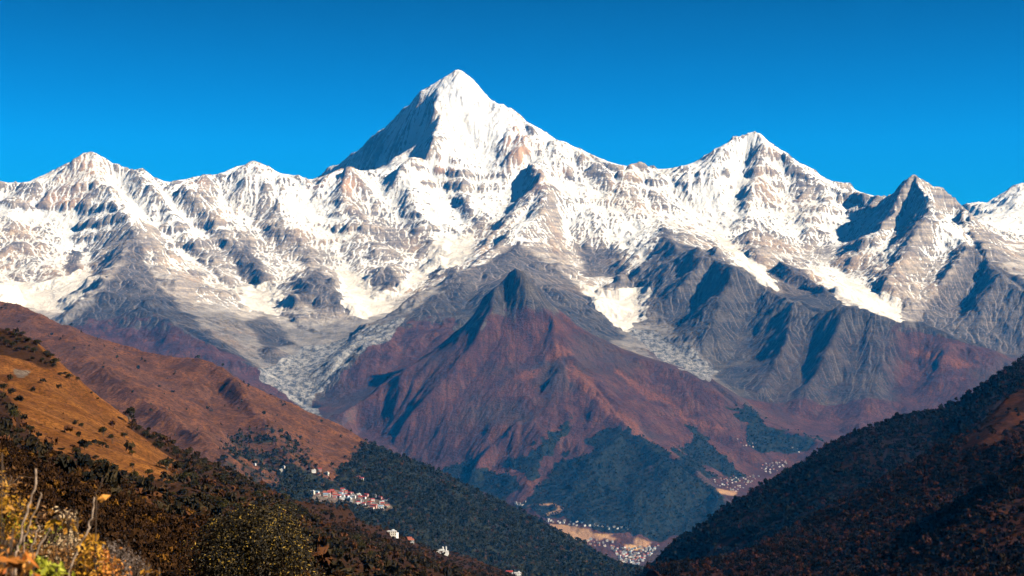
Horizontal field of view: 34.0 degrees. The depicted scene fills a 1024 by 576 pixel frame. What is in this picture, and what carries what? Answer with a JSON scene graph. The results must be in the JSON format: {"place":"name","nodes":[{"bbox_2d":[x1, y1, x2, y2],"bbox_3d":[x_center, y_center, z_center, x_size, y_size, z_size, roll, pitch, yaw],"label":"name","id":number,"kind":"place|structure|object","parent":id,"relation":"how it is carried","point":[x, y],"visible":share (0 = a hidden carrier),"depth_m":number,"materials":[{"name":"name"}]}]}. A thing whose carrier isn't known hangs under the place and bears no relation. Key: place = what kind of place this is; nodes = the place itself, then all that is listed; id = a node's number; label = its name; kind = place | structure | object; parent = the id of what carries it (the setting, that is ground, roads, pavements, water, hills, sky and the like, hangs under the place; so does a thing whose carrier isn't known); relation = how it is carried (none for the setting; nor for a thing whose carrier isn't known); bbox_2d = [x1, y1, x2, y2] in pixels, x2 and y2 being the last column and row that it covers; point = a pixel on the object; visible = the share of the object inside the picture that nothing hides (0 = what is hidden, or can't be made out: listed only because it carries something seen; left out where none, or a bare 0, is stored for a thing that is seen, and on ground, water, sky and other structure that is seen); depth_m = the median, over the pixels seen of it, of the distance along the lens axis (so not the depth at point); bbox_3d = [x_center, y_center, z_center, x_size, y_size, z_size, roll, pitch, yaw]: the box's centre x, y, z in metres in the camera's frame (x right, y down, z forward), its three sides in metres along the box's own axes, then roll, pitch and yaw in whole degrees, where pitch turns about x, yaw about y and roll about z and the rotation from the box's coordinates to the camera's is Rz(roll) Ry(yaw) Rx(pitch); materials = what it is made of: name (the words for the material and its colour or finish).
{"place":"outdoors","nodes":[
{"label":"outdoors","id":0,"kind":"place"},
{"bbox_2d":[0,328,504,575],"bbox_3d":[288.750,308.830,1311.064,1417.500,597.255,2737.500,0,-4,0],"label":"hillside","id":1,"kind":"structure","parent":0,"point":[41,403],"depth_m":802.25,"materials":[{"name":"orange plant"}]},
{"bbox_2d":[0,383,7,390],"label":"bush","id":2,"kind":"object","parent":1,"relation":"on","point":[3,386],"visible":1,"depth_m":711.02,"materials":[{"name":"green plant"}]},
{"bbox_2d":[6,407,21,417],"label":"bush","id":3,"kind":"object","parent":1,"relation":"on","point":[14,411],"visible":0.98,"depth_m":596.54,"materials":[{"name":"green plant"}]},
{"bbox_2d":[14,428,25,433],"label":"bush","id":4,"kind":"object","parent":1,"relation":"on","point":[19,430],"visible":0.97,"depth_m":513.92,"materials":[{"name":"green plant"}]},
{"bbox_2d":[0,453,40,575],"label":"leafy shrub","id":5,"kind":"object","parent":1,"relation":"on","point":[22,564],"visible":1,"depth_m":2.35,"materials":[{"name":"orange plant"}]},
{"bbox_2d":[14,468,36,575],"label":"bare stem","id":6,"kind":"object","parent":1,"relation":"on","point":[21,531],"visible":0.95,"depth_m":2.98,"materials":[{"name":"grey wood"}]},
{"bbox_2d":[0,471,51,575],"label":"leafy shrub","id":7,"kind":"object","parent":1,"relation":"on","point":[20,513],"visible":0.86,"depth_m":3.58,"materials":[{"name":"plant"}]},
{"bbox_2d":[23,424,34,433],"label":"bush","id":8,"kind":"object","parent":1,"relation":"on","point":[27,426],"visible":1,"depth_m":545.07,"materials":[{"name":"green plant"}]},
{"bbox_2d":[23,492,41,553],"bbox_3d":[-0.884,2.599,2.933,0.038,4.455,0.008,0,-4,0],"label":"bare stem","id":9,"kind":"object","parent":1,"relation":"on","point":[25,535],"visible":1,"depth_m":3.08,"materials":[{"name":"grey wood"}]},
{"bbox_2d":[0,508,66,558],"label":"leafy shrub","id":10,"kind":"object","parent":1,"relation":"on","point":[52,536],"visible":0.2,"depth_m":3.82,"materials":[{"name":"yellow plant"}]},
{"bbox_2d":[28,525,40,575],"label":"bare stem","id":11,"kind":"object","parent":1,"relation":"on","point":[34,540],"visible":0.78,"depth_m":2.98,"materials":[{"name":"grey wood"}]},
{"bbox_2d":[31,528,50,575],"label":"bare stem","id":12,"kind":"object","parent":1,"relation":"on","point":[43,539],"visible":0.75,"depth_m":2.88,"materials":[{"name":"grey wood"}]},
{"bbox_2d":[0,461,88,575],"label":"leafy shrub","id":13,"kind":"object","parent":1,"relation":"on","point":[64,558],"visible":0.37,"depth_m":3.88,"materials":[{"name":"yellow plant"}]},
{"bbox_2d":[30,555,74,575],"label":"leafy shrub","id":14,"kind":"object","parent":1,"relation":"on","point":[46,566],"visible":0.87,"depth_m":2.84,"materials":[{"name":"green plant"}]},
{"bbox_2d":[25,506,80,575],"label":"dry shrub","id":15,"kind":"object","parent":1,"relation":"on","point":[62,537],"visible":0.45,"depth_m":4.24,"materials":[{"name":"beige plant"}]},
{"bbox_2d":[44,516,81,575],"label":"leafy shrub","id":16,"kind":"object","parent":1,"relation":"on","point":[54,522],"visible":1,"depth_m":3.27,"materials":[{"name":"plant"}]},
{"bbox_2d":[71,447,80,452],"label":"bush","id":17,"kind":"object","parent":1,"relation":"on","point":[74,449],"visible":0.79,"depth_m":514.89,"materials":[{"name":"green plant"}]},
{"bbox_2d":[7,386,146,462],"bbox_3d":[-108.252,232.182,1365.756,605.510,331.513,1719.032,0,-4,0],"label":"tussocks","id":18,"kind":"object","parent":1,"relation":"on","point":[77,420],"visible":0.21,"depth_m":705.22,"materials":[{"name":"green plant"}]},
{"bbox_2d":[68,497,94,575],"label":"bare stem","id":19,"kind":"object","parent":1,"relation":"on","point":[84,536],"visible":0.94,"depth_m":3.17,"materials":[{"name":"grey wood"}]},
{"bbox_2d":[66,532,111,575],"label":"leafy shrub","id":20,"kind":"object","parent":1,"relation":"on","point":[87,548],"visible":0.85,"depth_m":3.28,"materials":[{"name":"yellow plant"}]},
{"bbox_2d":[84,494,109,575],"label":"bare stem","id":21,"kind":"object","parent":1,"relation":"on","point":[103,497],"visible":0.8,"depth_m":3.28,"materials":[{"name":"brown"}]},
{"bbox_2d":[94,478,102,575],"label":"bare stem","id":22,"kind":"object","parent":1,"relation":"on","point":[96,521],"visible":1,"depth_m":3.20,"materials":[{"name":"brown"}]},
{"bbox_2d":[98,426,106,433],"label":"bush","id":23,"kind":"object","parent":1,"relation":"on","point":[102,430],"visible":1,"depth_m":672.35,"materials":[{"name":"green plant"}]},
{"bbox_2d":[97,458,113,467],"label":"bush","id":24,"kind":"object","parent":1,"relation":"on","point":[104,462],"visible":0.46,"depth_m":455.30,"materials":[{"name":"green plant"}]},
{"bbox_2d":[89,547,132,575],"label":"leafy shrub","id":25,"kind":"object","parent":1,"relation":"on","point":[111,570],"visible":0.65,"depth_m":3.39,"materials":[{"name":"orange plant"}]},
{"bbox_2d":[97,535,152,575],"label":"dry shrub","id":26,"kind":"object","parent":1,"relation":"on","point":[129,558],"visible":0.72,"depth_m":3.83,"materials":[{"name":"grey plant"}]},
{"bbox_2d":[123,406,135,423],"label":"broadleaf tree","id":27,"kind":"object","parent":1,"relation":"on","point":[129,410],"visible":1,"depth_m":942.00,"materials":[{"name":"green plant"}]},
{"bbox_2d":[127,421,137,429],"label":"bush","id":28,"kind":"object","parent":1,"relation":"on","point":[133,423],"visible":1,"depth_m":936.57,"materials":[{"name":"green plant"}]},
{"bbox_2d":[131,469,138,475],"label":"bush","id":29,"kind":"object","parent":1,"relation":"on","point":[136,473],"visible":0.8,"depth_m":517.28,"materials":[{"name":"green plant"}]},
{"bbox_2d":[143,469,153,473],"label":"bush","id":30,"kind":"object","parent":1,"relation":"on","point":[147,471],"visible":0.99,"depth_m":539.20,"materials":[{"name":"green plant"}]},
{"bbox_2d":[140,562,159,575],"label":"leafy shrub","id":31,"kind":"object","parent":1,"relation":"on","point":[146,571],"visible":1,"depth_m":3.56,"materials":[{"name":"brown plant"}]},
{"bbox_2d":[152,442,160,448],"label":"bush","id":32,"kind":"object","parent":1,"relation":"on","point":[155,445],"visible":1,"depth_m":916.15,"materials":[{"name":"green plant"}]},
{"bbox_2d":[156,458,173,469],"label":"bush","id":33,"kind":"object","parent":1,"relation":"on","point":[165,462],"visible":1,"depth_m":606.70,"materials":[{"name":"green plant"}]},
{"bbox_2d":[172,448,181,453],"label":"bush","id":34,"kind":"object","parent":1,"relation":"on","point":[175,451],"visible":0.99,"depth_m":943.14,"materials":[{"name":"green plant"}]},
{"bbox_2d":[0,437,356,575],"bbox_3d":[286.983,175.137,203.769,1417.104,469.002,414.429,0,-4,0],"label":"undergrowth","id":35,"kind":"object","parent":1,"relation":"on","point":[158,535],"visible":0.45,"depth_m":204.71,"materials":[{"name":"brown plant"}]},
{"bbox_2d":[178,488,188,495],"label":"bush","id":36,"kind":"object","parent":1,"relation":"on","point":[183,491],"visible":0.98,"depth_m":513.77,"materials":[{"name":"green plant"}]},
{"bbox_2d":[180,471,191,482],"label":"bush","id":37,"kind":"object","parent":1,"relation":"on","point":[185,474],"visible":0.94,"depth_m":602.46,"materials":[{"name":"green plant"}]},
{"bbox_2d":[189,480,199,486],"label":"bush","id":38,"kind":"object","parent":1,"relation":"on","point":[193,482],"visible":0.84,"depth_m":600.85,"materials":[{"name":"green plant"}]},
{"bbox_2d":[190,465,200,471],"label":"bush","id":39,"kind":"object","parent":1,"relation":"on","point":[197,469],"visible":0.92,"depth_m":872.85,"materials":[{"name":"green plant"}]},
{"bbox_2d":[217,475,225,482],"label":"bush","id":40,"kind":"object","parent":1,"relation":"on","point":[223,477],"visible":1,"depth_m":890.76,"materials":[{"name":"green plant"}]},
{"bbox_2d":[216,502,226,506],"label":"bush","id":41,"kind":"object","parent":1,"relation":"on","point":[221,504],"visible":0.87,"depth_m":518.79,"materials":[{"name":"green plant"}]},
{"bbox_2d":[229,502,241,507],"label":"bush","id":42,"kind":"object","parent":1,"relation":"on","point":[236,505],"visible":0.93,"depth_m":525.40,"materials":[{"name":"green plant"}]},
{"bbox_2d":[178,498,324,575],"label":"broadleaf tree","id":43,"kind":"object","parent":1,"relation":"on","point":[259,542],"visible":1,"depth_m":44.66,"materials":[{"name":"green plant"}]},
{"bbox_2d":[249,490,262,496],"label":"bush","id":44,"kind":"object","parent":1,"relation":"on","point":[258,494],"visible":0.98,"depth_m":864.53,"materials":[{"name":"green plant"}]},
{"bbox_2d":[0,327,516,575],"bbox_3d":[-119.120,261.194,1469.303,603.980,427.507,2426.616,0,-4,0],"label":"scrub","id":45,"kind":"object","parent":1,"relation":"on","point":[383,565],"visible":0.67,"depth_m":605.88,"materials":[{"name":"green plant"}]},
{"bbox_2d":[287,502,296,508],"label":"bush","id":46,"kind":"object","parent":1,"relation":"on","point":[291,504],"visible":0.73,"depth_m":946.17,"materials":[{"name":"green plant"}]},
{"bbox_2d":[296,507,307,512],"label":"bush","id":47,"kind":"object","parent":1,"relation":"on","point":[302,509],"visible":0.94,"depth_m":869.79,"materials":[{"name":"green plant"}]},
{"bbox_2d":[331,548,342,558],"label":"bush","id":48,"kind":"object","parent":1,"relation":"on","point":[335,550],"visible":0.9,"depth_m":520.29,"materials":[{"name":"green plant"}]},
{"bbox_2d":[335,521,346,527],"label":"bush","id":49,"kind":"object","parent":1,"relation":"on","point":[340,524],"visible":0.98,"depth_m":1216.06,"materials":[{"name":"brown plant"}]},
{"bbox_2d":[348,523,355,528],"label":"bush","id":50,"kind":"object","parent":1,"relation":"on","point":[352,526],"visible":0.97,"depth_m":1234.58,"materials":[{"name":"brown plant"}]},
{"bbox_2d":[352,534,361,542],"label":"bush","id":51,"kind":"object","parent":1,"relation":"on","point":[357,538],"visible":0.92,"depth_m":788.19,"materials":[{"name":"green plant"}]},
{"bbox_2d":[388,529,395,536],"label":"house","id":52,"kind":"structure","parent":1,"relation":"on","point":[392,532],"depth_m":1748.62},
{"bbox_2d":[436,547,448,555],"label":"building","id":53,"kind":"structure","parent":1,"relation":"on","point":[445,550],"depth_m":1984.77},
{"bbox_2d":[0,301,628,574],"bbox_3d":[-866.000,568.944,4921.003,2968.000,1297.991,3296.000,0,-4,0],"label":"grassy hill","id":54,"kind":"structure","parent":0,"point":[198,385],"depth_m":4858.29,"materials":[{"name":"orange plant"}]},
{"bbox_2d":[0,302,644,575],"bbox_3d":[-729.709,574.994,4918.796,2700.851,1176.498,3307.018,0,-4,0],"label":"forest","id":55,"kind":"object","parent":54,"relation":"on","point":[600,562],"visible":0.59,"depth_m":4425.16,"materials":[{"name":"green plant"}]},
{"bbox_2d":[0,70,1023,565],"bbox_3d":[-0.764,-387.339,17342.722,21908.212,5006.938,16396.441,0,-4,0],"label":"snow mountains","id":56,"kind":"structure","parent":0,"point":[762,276],"depth_m":16214.57,"materials":[{"name":"white snow"}]},
{"bbox_2d":[441,403,823,539],"bbox_3d":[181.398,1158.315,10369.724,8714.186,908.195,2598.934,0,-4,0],"label":"forest","id":57,"kind":"object","parent":56,"relation":"on","point":[635,473],"visible":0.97,"depth_m":10381.50,"materials":[{"name":"green plant"}]},
{"bbox_2d":[0,0,1023,204],"label":"sky","id":58,"kind":"structure","parent":0,"point":[871,96],"materials":[{"name":"blue"}]},
{"bbox_2d":[329,268,829,541],"bbox_3d":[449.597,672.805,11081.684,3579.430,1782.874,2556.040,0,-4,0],"label":"red mountain","id":59,"kind":"structure","parent":0,"point":[517,367],"depth_m":11204.12,"materials":[{"name":"brown stone"}]},
{"bbox_2d":[639,359,1023,575],"bbox_3d":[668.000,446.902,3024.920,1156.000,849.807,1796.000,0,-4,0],"label":"wooded hill","id":60,"kind":"structure","parent":0,"point":[730,540],"depth_m":2776.61,"materials":[{"name":"green plant"}]},
{"bbox_2d":[633,354,1023,575],"bbox_3d":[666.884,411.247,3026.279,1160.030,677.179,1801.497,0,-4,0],"label":"forest","id":61,"kind":"object","parent":60,"relation":"on","point":[826,453],"visible":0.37,"depth_m":2805.29,"materials":[{"name":"green plant"}]},
{"bbox_2d":[646,389,1023,575],"bbox_3d":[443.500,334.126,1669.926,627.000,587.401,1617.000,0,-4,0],"label":"wooded slope","id":62,"kind":"structure","parent":0,"point":[1010,420],"depth_m":1471.37,"materials":[{"name":"plant"}]},
{"bbox_2d":[644,383,1023,575],"bbox_3d":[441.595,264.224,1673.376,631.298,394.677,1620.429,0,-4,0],"label":"forest","id":63,"kind":"object","parent":62,"relation":"on","point":[886,515],"visible":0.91,"depth_m":1455.35,"materials":[{"name":"green plant"}]}
]}

